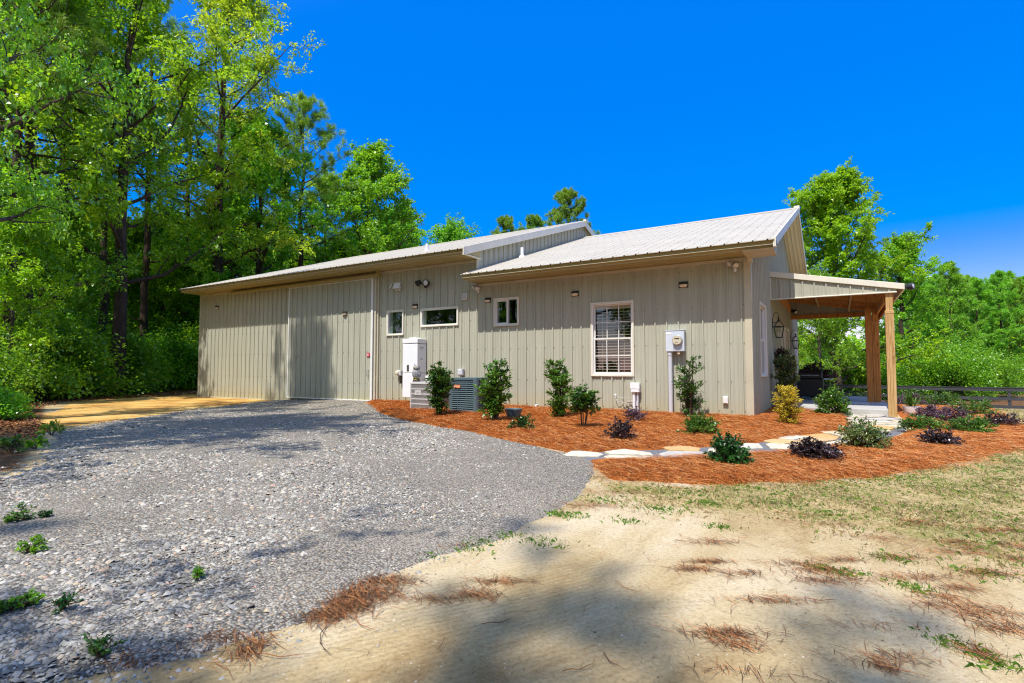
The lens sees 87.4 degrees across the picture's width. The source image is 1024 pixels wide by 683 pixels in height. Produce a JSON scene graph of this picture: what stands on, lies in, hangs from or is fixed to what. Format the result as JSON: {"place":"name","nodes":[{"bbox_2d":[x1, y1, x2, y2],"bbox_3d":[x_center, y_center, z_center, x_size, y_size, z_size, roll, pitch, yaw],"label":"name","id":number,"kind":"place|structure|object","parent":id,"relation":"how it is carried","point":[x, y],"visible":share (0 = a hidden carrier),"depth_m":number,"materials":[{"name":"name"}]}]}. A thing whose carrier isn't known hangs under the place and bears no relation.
{"place":"outdoors","nodes":[
{"label":"outdoors","id":0,"kind":"place"},
{"bbox_2d":[0,399,608,682],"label":"gravel driveway","id":1,"kind":"structure","parent":0,"point":[332,552],"depth_m":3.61,"materials":[{"name":"grey gravel"}]},
{"bbox_2d":[0,592,35,613],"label":"weed","id":2,"kind":"object","parent":1,"relation":"on","point":[4,607],"visible":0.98,"depth_m":2.17,"materials":[{"name":"green plant"}]},
{"bbox_2d":[2,501,36,522],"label":"weed","id":3,"kind":"object","parent":1,"relation":"on","point":[15,516],"visible":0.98,"depth_m":3.46,"materials":[{"name":"green plant"}]},
{"bbox_2d":[15,533,48,553],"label":"weed","id":4,"kind":"object","parent":1,"relation":"on","point":[33,548],"visible":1,"depth_m":2.86,"materials":[{"name":"green plant"}]},
{"bbox_2d":[50,585,86,613],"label":"weed","id":5,"kind":"object","parent":1,"relation":"on","point":[62,603],"visible":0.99,"depth_m":2.18,"materials":[{"name":"green plant"}]},
{"bbox_2d":[81,631,127,658],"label":"weed","id":6,"kind":"object","parent":1,"relation":"on","point":[97,649],"visible":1,"depth_m":1.83,"materials":[{"name":"green plant"}]},
{"bbox_2d":[0,390,1023,682],"bbox_3d":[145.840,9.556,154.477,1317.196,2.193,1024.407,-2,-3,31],"label":"ground","id":7,"kind":"structure","parent":0,"point":[568,582],"depth_m":2.26,"materials":[{"name":"beige sand"}]},
{"bbox_2d":[0,433,28,451],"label":"weed","id":8,"kind":"object","parent":7,"relation":"on","point":[11,442],"visible":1,"depth_m":6.43,"materials":[{"name":"green plant"}]},
{"bbox_2d":[0,379,41,419],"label":"understorey bush","id":9,"kind":"object","parent":7,"relation":"on","point":[11,406],"visible":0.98,"depth_m":10.51,"materials":[{"name":"green plant"}]},
{"bbox_2d":[0,333,60,399],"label":"understorey bush","id":10,"kind":"object","parent":7,"relation":"on","point":[10,377],"visible":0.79,"depth_m":12.54,"materials":[{"name":"green plant"}]},
{"bbox_2d":[0,194,88,371],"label":"young tree","id":11,"kind":"object","parent":7,"relation":"on","point":[17,234],"visible":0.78,"depth_m":15.02,"materials":[{"name":"green plant"}]},
{"bbox_2d":[0,150,91,356],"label":"young tree","id":12,"kind":"object","parent":7,"relation":"on","point":[71,240],"visible":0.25,"depth_m":16.52,"materials":[{"name":"green plant"}]},
{"bbox_2d":[0,339,102,402],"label":"understorey bush","id":13,"kind":"object","parent":7,"relation":"on","point":[58,385],"visible":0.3,"depth_m":16.24,"materials":[{"name":"green plant"}]},
{"bbox_2d":[0,0,108,347],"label":"pine tree","id":14,"kind":"object","parent":7,"relation":"on","point":[61,18],"visible":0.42,"depth_m":16.35,"materials":[{"name":"green plant"}]},
{"bbox_2d":[3,190,113,339],"bbox_3d":[-17.488,-1.746,20.073,5.070,8.064,4.730,2,-3,-32],"label":"young tree","id":15,"kind":"object","parent":7,"relation":"on","point":[81,305],"visible":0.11,"depth_m":20.18,"materials":[{"name":"green plant"}]},
{"bbox_2d":[0,0,119,330],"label":"pine tree","id":16,"kind":"object","parent":7,"relation":"on","point":[29,147],"visible":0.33,"depth_m":17.80,"materials":[{"name":"green plant"}]},
{"bbox_2d":[0,220,127,334],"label":"young tree","id":17,"kind":"object","parent":7,"relation":"on","point":[89,287],"visible":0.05,"depth_m":24.64,"materials":[{"name":"green plant"}]},
{"bbox_2d":[16,306,151,399],"bbox_3d":[-15.159,0.454,17.720,4.417,3.281,4.278,-1,-3,26],"label":"understorey bush","id":18,"kind":"object","parent":7,"relation":"on","point":[84,343],"visible":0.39,"depth_m":17.71,"materials":[{"name":"green plant"}]},
{"bbox_2d":[0,0,176,252],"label":"sweetgum tree","id":19,"kind":"object","parent":7,"relation":"on","point":[24,12],"visible":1,"depth_m":10.82,"materials":[{"name":"green plant"}]},
{"bbox_2d":[43,213,138,321],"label":"young tree","id":20,"kind":"object","parent":7,"relation":"on","point":[128,250],"visible":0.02,"depth_m":27.68,"materials":[{"name":"green plant"}]},
{"bbox_2d":[48,328,134,397],"bbox_3d":[-15.901,0.830,18.977,3.590,2.698,3.954,-1,-3,19],"label":"understorey bush","id":21,"kind":"object","parent":7,"relation":"on","point":[117,392],"visible":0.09,"depth_m":19.35,"materials":[{"name":"green plant"}]},
{"bbox_2d":[0,0,190,327],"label":"sweetgum tree","id":22,"kind":"object","parent":7,"relation":"on","point":[95,276],"visible":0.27,"depth_m":19.09,"materials":[{"name":"green plant"}]},
{"bbox_2d":[0,389,196,436],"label":"leaf litter","id":23,"kind":"object","parent":7,"relation":"on","point":[37,403],"visible":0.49,"depth_m":15.07,"materials":[{"name":"brown plant"}]},
{"bbox_2d":[45,212,173,332],"bbox_3d":[-22.080,-2.506,29.353,6.501,10.339,6.064,0,-3,-1],"label":"young tree","id":24,"kind":"object","parent":7,"relation":"on","point":[137,287],"visible":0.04,"depth_m":29.14,"materials":[{"name":"green plant"}]},
{"bbox_2d":[0,5,227,315],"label":"oak tree","id":25,"kind":"object","parent":7,"relation":"on","point":[66,184],"visible":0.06,"depth_m":24.75,"materials":[{"name":"green plant"}]},
{"bbox_2d":[44,0,193,340],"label":"pine tree","id":26,"kind":"object","parent":7,"relation":"on","point":[104,307],"visible":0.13,"depth_m":22.42,"materials":[{"name":"green plant"}]},
{"bbox_2d":[72,315,172,395],"bbox_3d":[-15.378,0.593,20.790,4.417,3.281,4.278,0,-3,6],"label":"understorey bush","id":27,"kind":"object","parent":7,"relation":"on","point":[144,358],"visible":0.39,"depth_m":20.77,"materials":[{"name":"green plant"}]},
{"bbox_2d":[93,209,173,330],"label":"young tree","id":28,"kind":"object","parent":7,"relation":"on","point":[136,239],"visible":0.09,"depth_m":29.79,"materials":[{"name":"green plant"}]},
{"bbox_2d":[0,0,279,395],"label":"oak tree","id":29,"kind":"object","parent":7,"relation":"on","point":[119,203],"visible":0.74,"depth_m":20.23,"materials":[{"name":"green plant"}]},
{"bbox_2d":[96,231,208,340],"bbox_3d":[-19.016,-1.746,28.822,4.778,8.756,5.250,-2,-4,38],"label":"woodland tree","id":30,"kind":"object","parent":7,"relation":"on","point":[159,245],"visible":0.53,"depth_m":28.75,"materials":[{"name":"green plant"}]},
{"bbox_2d":[91,0,217,381],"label":"pine tree","id":31,"kind":"object","parent":7,"relation":"on","point":[146,262],"visible":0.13,"depth_m":26.18,"materials":[{"name":"green plant"}]},
{"bbox_2d":[109,206,201,327],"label":"young tree","id":32,"kind":"object","parent":7,"relation":"on","point":[152,304],"visible":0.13,"depth_m":29.69,"materials":[{"name":"green plant"}]},
{"bbox_2d":[112,304,198,340],"bbox_3d":[-18.623,0.277,28.322,6.023,4.474,5.834,-2,-3,29],"label":"understorey bush","id":33,"kind":"object","parent":7,"relation":"on","point":[150,328],"visible":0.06,"depth_m":27.74,"materials":[{"name":"green plant"}]},
{"bbox_2d":[128,335,186,391],"bbox_3d":[-16.113,1.002,23.160,3.954,2.698,3.590,1,-3,-20],"label":"understorey bush","id":34,"kind":"object","parent":7,"relation":"on","point":[168,369],"visible":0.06,"depth_m":22.75,"materials":[{"name":"green plant"}]},
{"bbox_2d":[130,321,198,390],"bbox_3d":[-15.510,0.731,24.213,4.417,3.281,4.278,-2,-3,31],"label":"understorey bush","id":35,"kind":"object","parent":7,"relation":"on","point":[172,342],"visible":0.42,"depth_m":23.73,"materials":[{"name":"green plant"}]},
{"bbox_2d":[159,351,197,390],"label":"understorey bush","id":36,"kind":"object","parent":7,"relation":"on","point":[190,387],"visible":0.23,"depth_m":24.12,"materials":[{"name":"green plant"}]},
{"bbox_2d":[131,68,230,326],"bbox_3d":[-18.360,-6.667,29.973,5.038,18.771,5.696,0,-3,-2],"label":"pine tree","id":37,"kind":"object","parent":7,"relation":"on","point":[199,127],"visible":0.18,"depth_m":30.33,"materials":[{"name":"green plant"}]},
{"bbox_2d":[128,222,233,333],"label":"young tree","id":38,"kind":"object","parent":7,"relation":"on","point":[194,311],"visible":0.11,"depth_m":29.98,"materials":[{"name":"green plant"}]},
{"bbox_2d":[45,0,325,277],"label":"oak tree","id":39,"kind":"object","parent":7,"relation":"on","point":[236,10],"visible":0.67,"depth_m":24.83,"materials":[{"name":"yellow plant"}]},
{"bbox_2d":[155,209,255,327],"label":"woodland tree","id":40,"kind":"object","parent":7,"relation":"on","point":[189,315],"visible":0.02,"depth_m":30.92,"materials":[{"name":"green plant"}]},
{"bbox_2d":[170,200,291,324],"bbox_3d":[-17.550,-2.918,33.343,6.890,11.747,7.386,-1,-3,20],"label":"woodland tree","id":41,"kind":"object","parent":7,"relation":"on","point":[237,266],"visible":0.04,"depth_m":33.39,"materials":[{"name":"green plant"}]},
{"bbox_2d":[167,104,354,284],"bbox_3d":[-13.067,-4.550,27.338,7.554,14.613,7.193,-3,-4,41],"label":"sweetgum tree","id":42,"kind":"object","parent":7,"relation":"on","point":[262,181],"visible":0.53,"depth_m":26.63,"materials":[{"name":"green plant"}]},
{"bbox_2d":[253,89,366,266],"bbox_3d":[-12.203,-5.964,31.221,6.204,17.751,6.954,3,-4,-44],"label":"pine tree","id":43,"kind":"object","parent":7,"relation":"on","point":[305,103],"visible":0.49,"depth_m":31.50,"materials":[{"name":"green plant"}]},
{"bbox_2d":[290,168,364,266],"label":"oak tree","id":44,"kind":"object","parent":7,"relation":"on","point":[327,177],"visible":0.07,"depth_m":34.50,"materials":[{"name":"green plant"}]},
{"bbox_2d":[308,138,426,263],"bbox_3d":[-8.671,-4.551,32.084,7.475,15.186,7.850,-2,-4,34],"label":"sweetgum tree","id":45,"kind":"object","parent":7,"relation":"on","point":[371,161],"visible":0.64,"depth_m":31.48,"materials":[{"name":"green plant"}]},
{"bbox_2d":[341,202,427,255],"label":"sweetgum tree","id":46,"kind":"object","parent":7,"relation":"on","point":[407,238],"visible":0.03,"depth_m":36.88,"materials":[{"name":"green plant"}]},
{"bbox_2d":[422,211,479,244],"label":"sweetgum tree","id":47,"kind":"object","parent":7,"relation":"on","point":[451,231],"visible":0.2,"depth_m":39.78,"materials":[{"name":"green plant"}]},
{"bbox_2d":[489,214,523,234],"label":"pine tree","id":48,"kind":"object","parent":7,"relation":"on","point":[506,222],"visible":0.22,"depth_m":53.97,"materials":[{"name":"green plant"}]},
{"bbox_2d":[7,485,1023,682],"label":"pine needles","id":49,"kind":"object","parent":7,"relation":"on","point":[361,599],"visible":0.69,"depth_m":2.27,"materials":[{"name":"brown plant"}]},
{"bbox_2d":[517,214,546,230],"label":"pine tree","id":50,"kind":"object","parent":7,"relation":"on","point":[533,221],"visible":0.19,"depth_m":60.25,"materials":[{"name":"green plant"}]},
{"bbox_2d":[178,206,904,416],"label":"metal house","id":51,"kind":"structure","parent":7,"relation":"on","point":[291,333],"depth_m":12.84,"materials":[{"name":"beige metal"}]},
{"bbox_2d":[287,277,374,400],"bbox_3d":[-5.354,-0.019,15.586,3.640,3.390,0.141,-2,-3,31],"label":"barn door","id":52,"kind":"structure","parent":51,"relation":"in","point":[330,356],"depth_m":15.51,"materials":[{"name":"beige metal"}]},
{"bbox_2d":[402,337,425,396],"bbox_3d":[-2.496,0.662,13.691,0.511,1.515,0.350,-2,-3,31],"label":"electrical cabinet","id":53,"kind":"object","parent":51,"relation":"attached to","point":[414,350],"visible":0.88,"depth_m":13.58,"materials":[{"name":"white metal"}]},
{"bbox_2d":[420,306,458,326],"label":"window","id":54,"kind":"structure","parent":51,"relation":"in","point":[455,309],"depth_m":13.74,"materials":[{"name":"white plastic"}]},
{"bbox_2d":[493,296,519,326],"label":"window","id":55,"kind":"structure","parent":51,"relation":"in","point":[506,311],"depth_m":12.69,"materials":[{"name":"white plastic"}]},
{"bbox_2d":[590,300,634,376],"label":"window","id":56,"kind":"structure","parent":51,"relation":"in","point":[612,323],"depth_m":11.38,"materials":[{"name":"white plastic"}]},
{"bbox_2d":[665,330,685,412],"bbox_3d":[3.138,0.652,10.302,0.364,1.748,0.255,-2,-3,31],"label":"electric meter","id":57,"kind":"object","parent":51,"relation":"attached to","point":[675,340],"visible":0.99,"depth_m":10.36,"materials":[{"name":"grey metal"}]},
{"bbox_2d":[759,301,767,376],"bbox_3d":[5.181,-0.028,11.123,0.092,1.515,1.060,-2,-3,31],"label":"window","id":58,"kind":"structure","parent":51,"relation":"in","point":[762,308],"depth_m":11.49,"materials":[{"name":"white plastic"}]},
{"bbox_2d":[798,370,833,398],"bbox_3d":[8.582,1.212,15.149,0.870,0.835,0.602,-2,-3,31],"label":"grill","id":59,"kind":"object","parent":51,"relation":"on","point":[811,384],"visible":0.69,"depth_m":15.01,"materials":[{"name":"black metal"}]},
{"bbox_2d":[544,186,600,234],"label":"pine tree","id":60,"kind":"object","parent":7,"relation":"on","point":[564,196],"visible":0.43,"depth_m":52.85,"materials":[{"name":"green plant"}]},
{"bbox_2d":[406,449,1023,674],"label":"grass","id":61,"kind":"structure","parent":7,"relation":"on","point":[917,587],"depth_m":3.29,"materials":[{"name":"green plant"}]},
{"bbox_2d":[585,408,1023,583],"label":"grass","id":62,"kind":"structure","parent":7,"relation":"on","point":[938,512],"depth_m":3.88,"materials":[{"name":"green plant"}]},
{"bbox_2d":[798,265,863,388],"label":"young tree","id":63,"kind":"object","parent":7,"relation":"on","point":[821,324],"visible":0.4,"depth_m":37.55,"materials":[{"name":"green plant"}]},
{"bbox_2d":[782,155,964,395],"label":"sweetgum tree","id":64,"kind":"object","parent":7,"relation":"on","point":[826,200],"visible":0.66,"depth_m":41.91,"materials":[{"name":"green plant"}]},
{"bbox_2d":[843,342,917,399],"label":"thicket bush","id":65,"kind":"object","parent":7,"relation":"on","point":[884,377],"visible":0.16,"depth_m":44.80,"materials":[{"name":"green plant"}]},
{"bbox_2d":[853,230,964,354],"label":"sweetgum tree","id":66,"kind":"object","parent":7,"relation":"on","point":[894,247],"visible":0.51,"depth_m":49.26,"materials":[{"name":"green plant"}]},
{"bbox_2d":[798,320,1023,359],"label":"woods","id":67,"kind":"object","parent":7,"relation":"on","point":[855,339],"visible":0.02,"depth_m":64.88,"materials":[{"name":"green plant"}]},
{"bbox_2d":[894,290,941,352],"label":"pine tree","id":68,"kind":"object","parent":7,"relation":"on","point":[908,321],"visible":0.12,"depth_m":59.94,"materials":[{"name":"green plant"}]},
{"bbox_2d":[824,384,1023,408],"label":"board fence","id":69,"kind":"object","parent":7,"relation":"on","point":[1009,398],"visible":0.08,"depth_m":35.22,"materials":[{"name":"grey paint"}]},
{"bbox_2d":[920,260,989,352],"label":"pine tree","id":70,"kind":"object","parent":7,"relation":"on","point":[953,277],"visible":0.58,"depth_m":57.57,"materials":[{"name":"green plant"}]},
{"bbox_2d":[900,328,1017,401],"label":"thicket bush","id":71,"kind":"object","parent":7,"relation":"on","point":[969,375],"visible":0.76,"depth_m":43.71,"materials":[{"name":"green plant"}]},
{"bbox_2d":[949,276,1008,355],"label":"pine tree","id":72,"kind":"object","parent":7,"relation":"on","point":[977,284],"visible":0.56,"depth_m":59.58,"materials":[{"name":"green plant"}]},
{"bbox_2d":[953,335,1023,397],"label":"thicket bush","id":73,"kind":"object","parent":7,"relation":"on","point":[1008,367],"visible":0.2,"depth_m":48.11,"materials":[{"name":"green plant"}]},
{"bbox_2d":[967,269,1023,365],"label":"pine tree","id":74,"kind":"object","parent":7,"relation":"on","point":[1003,286],"visible":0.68,"depth_m":59.47,"materials":[{"name":"green plant"}]},
{"bbox_2d":[990,277,1023,363],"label":"pine tree","id":75,"kind":"object","parent":7,"relation":"on","point":[1017,282],"visible":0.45,"depth_m":62.00,"materials":[{"name":"green plant"}]},
{"bbox_2d":[2,0,1023,343],"label":"sky","id":76,"kind":"structure","parent":0,"point":[657,113],"materials":[{"name":"blue"}]},
{"bbox_2d":[366,399,1023,490],"bbox_3d":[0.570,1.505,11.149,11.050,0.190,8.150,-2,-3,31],"label":"mulch bed","id":77,"kind":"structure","parent":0,"point":[640,448],"depth_m":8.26,"materials":[{"name":"orange plant"}]},
{"bbox_2d":[410,381,448,409],"bbox_3d":[-1.832,1.299,12.313,0.870,0.751,0.870,-2,-3,31],"label":"condenser","id":78,"kind":"object","parent":77,"relation":"on","point":[418,393],"visible":0.44,"depth_m":12.05,"materials":[{"name":"metal"}]},
{"bbox_2d":[423,360,455,415],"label":"tall shrub","id":79,"kind":"object","parent":77,"relation":"on","point":[440,379],"visible":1,"depth_m":10.81,"materials":[{"name":"green plant"}]},
{"bbox_2d":[449,377,491,411],"bbox_3d":[-0.868,1.216,11.727,0.850,0.856,0.850,-2,-3,31],"label":"condenser","id":80,"kind":"object","parent":77,"relation":"on","point":[462,397],"visible":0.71,"depth_m":11.41,"materials":[{"name":"grey metal"}]},
{"bbox_2d":[473,358,513,420],"bbox_3d":[-0.330,0.885,9.699,0.688,1.173,0.726,-2,-3,31],"label":"tall shrub","id":81,"kind":"object","parent":77,"relation":"on","point":[495,399],"visible":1,"depth_m":9.62,"materials":[{"name":"green plant"}]},
{"bbox_2d":[543,358,572,417],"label":"tall shrub","id":82,"kind":"object","parent":77,"relation":"on","point":[558,379],"visible":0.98,"depth_m":10.08,"materials":[{"name":"green plant"}]},
{"bbox_2d":[563,383,602,426],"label":"leggy shrub","id":83,"kind":"object","parent":77,"relation":"on","point":[582,401],"visible":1,"depth_m":8.52,"materials":[{"name":"green plant"}]},
{"bbox_2d":[602,415,637,441],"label":"shrub","id":84,"kind":"object","parent":77,"relation":"on","point":[624,428],"visible":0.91,"depth_m":7.16,"materials":[{"name":"purple plant"}]},
{"bbox_2d":[672,355,706,415],"bbox_3d":[3.184,0.811,9.792,0.643,1.173,0.689,1,-3,-23],"label":"tall shrub","id":85,"kind":"object","parent":77,"relation":"on","point":[688,396],"visible":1,"depth_m":9.70,"materials":[{"name":"green plant"}]},
{"bbox_2d":[674,409,721,435],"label":"shrub","id":86,"kind":"object","parent":77,"relation":"on","point":[700,424],"visible":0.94,"depth_m":7.64,"materials":[{"name":"green plant"}]},
{"bbox_2d":[770,348,800,399],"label":"climbing shrub","id":87,"kind":"object","parent":77,"relation":"on","point":[782,372],"visible":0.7,"depth_m":11.83,"materials":[{"name":"green plant"}]},
{"bbox_2d":[771,384,804,423],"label":"golden shrub","id":88,"kind":"object","parent":77,"relation":"on","point":[786,406],"visible":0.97,"depth_m":8.89,"materials":[{"name":"yellow plant"}]},
{"bbox_2d":[809,384,852,415],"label":"round shrub","id":89,"kind":"object","parent":77,"relation":"on","point":[830,399],"visible":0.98,"depth_m":11.16,"materials":[{"name":"green plant"}]},
{"bbox_2d":[564,414,907,460],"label":"flagstone path","id":90,"kind":"structure","parent":0,"point":[781,443],"depth_m":6.84,"materials":[{"name":"beige stone"}]},
{"bbox_2d":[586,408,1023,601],"bbox_3d":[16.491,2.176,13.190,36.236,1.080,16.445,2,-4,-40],"label":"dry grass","id":91,"kind":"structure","parent":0,"point":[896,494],"depth_m":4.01,"materials":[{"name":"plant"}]},
{"bbox_2d":[591,406,1023,484],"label":"mulch bed","id":92,"kind":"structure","parent":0,"point":[901,413],"depth_m":4.98,"materials":[{"name":"orange plant"}]},
{"bbox_2d":[703,430,754,467],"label":"round shrub","id":93,"kind":"object","parent":92,"relation":"on","point":[729,449],"visible":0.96,"depth_m":5.31,"materials":[{"name":"green plant"}]},
{"bbox_2d":[783,436,849,461],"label":"purple shrub","id":94,"kind":"object","parent":92,"relation":"on","point":[807,447],"visible":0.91,"depth_m":5.57,"materials":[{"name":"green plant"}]},
{"bbox_2d":[833,415,892,449],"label":"variegated shrub","id":95,"kind":"object","parent":92,"relation":"on","point":[855,431],"visible":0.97,"depth_m":6.36,"materials":[{"name":"green plant"}]},
{"bbox_2d":[891,413,951,430],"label":"shrub","id":96,"kind":"object","parent":92,"relation":"on","point":[917,423],"visible":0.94,"depth_m":8.33,"materials":[{"name":"green plant"}]},
{"bbox_2d":[914,426,965,447],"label":"purple shrub","id":97,"kind":"object","parent":92,"relation":"on","point":[946,437],"visible":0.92,"depth_m":6.62,"materials":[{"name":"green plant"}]},
{"bbox_2d":[918,388,964,405],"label":"shrub","id":98,"kind":"object","parent":92,"relation":"on","point":[947,399],"visible":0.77,"depth_m":14.75,"materials":[{"name":"green plant"}]},
{"bbox_2d":[930,404,977,420],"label":"purple shrub","id":99,"kind":"object","parent":92,"relation":"on","point":[962,413],"visible":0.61,"depth_m":9.31,"materials":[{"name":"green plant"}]},
{"bbox_2d":[942,411,999,432],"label":"shrub","id":100,"kind":"object","parent":92,"relation":"on","point":[977,424],"visible":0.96,"depth_m":8.04,"materials":[{"name":"green plant"}]},
{"bbox_2d":[948,396,1006,414],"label":"shrub","id":101,"kind":"object","parent":92,"relation":"on","point":[985,406],"visible":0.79,"depth_m":10.99,"materials":[{"name":"green plant"}]},
{"bbox_2d":[984,411,1023,426],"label":"purple shrub","id":102,"kind":"object","parent":92,"relation":"on","point":[1001,418],"visible":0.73,"depth_m":8.87,"materials":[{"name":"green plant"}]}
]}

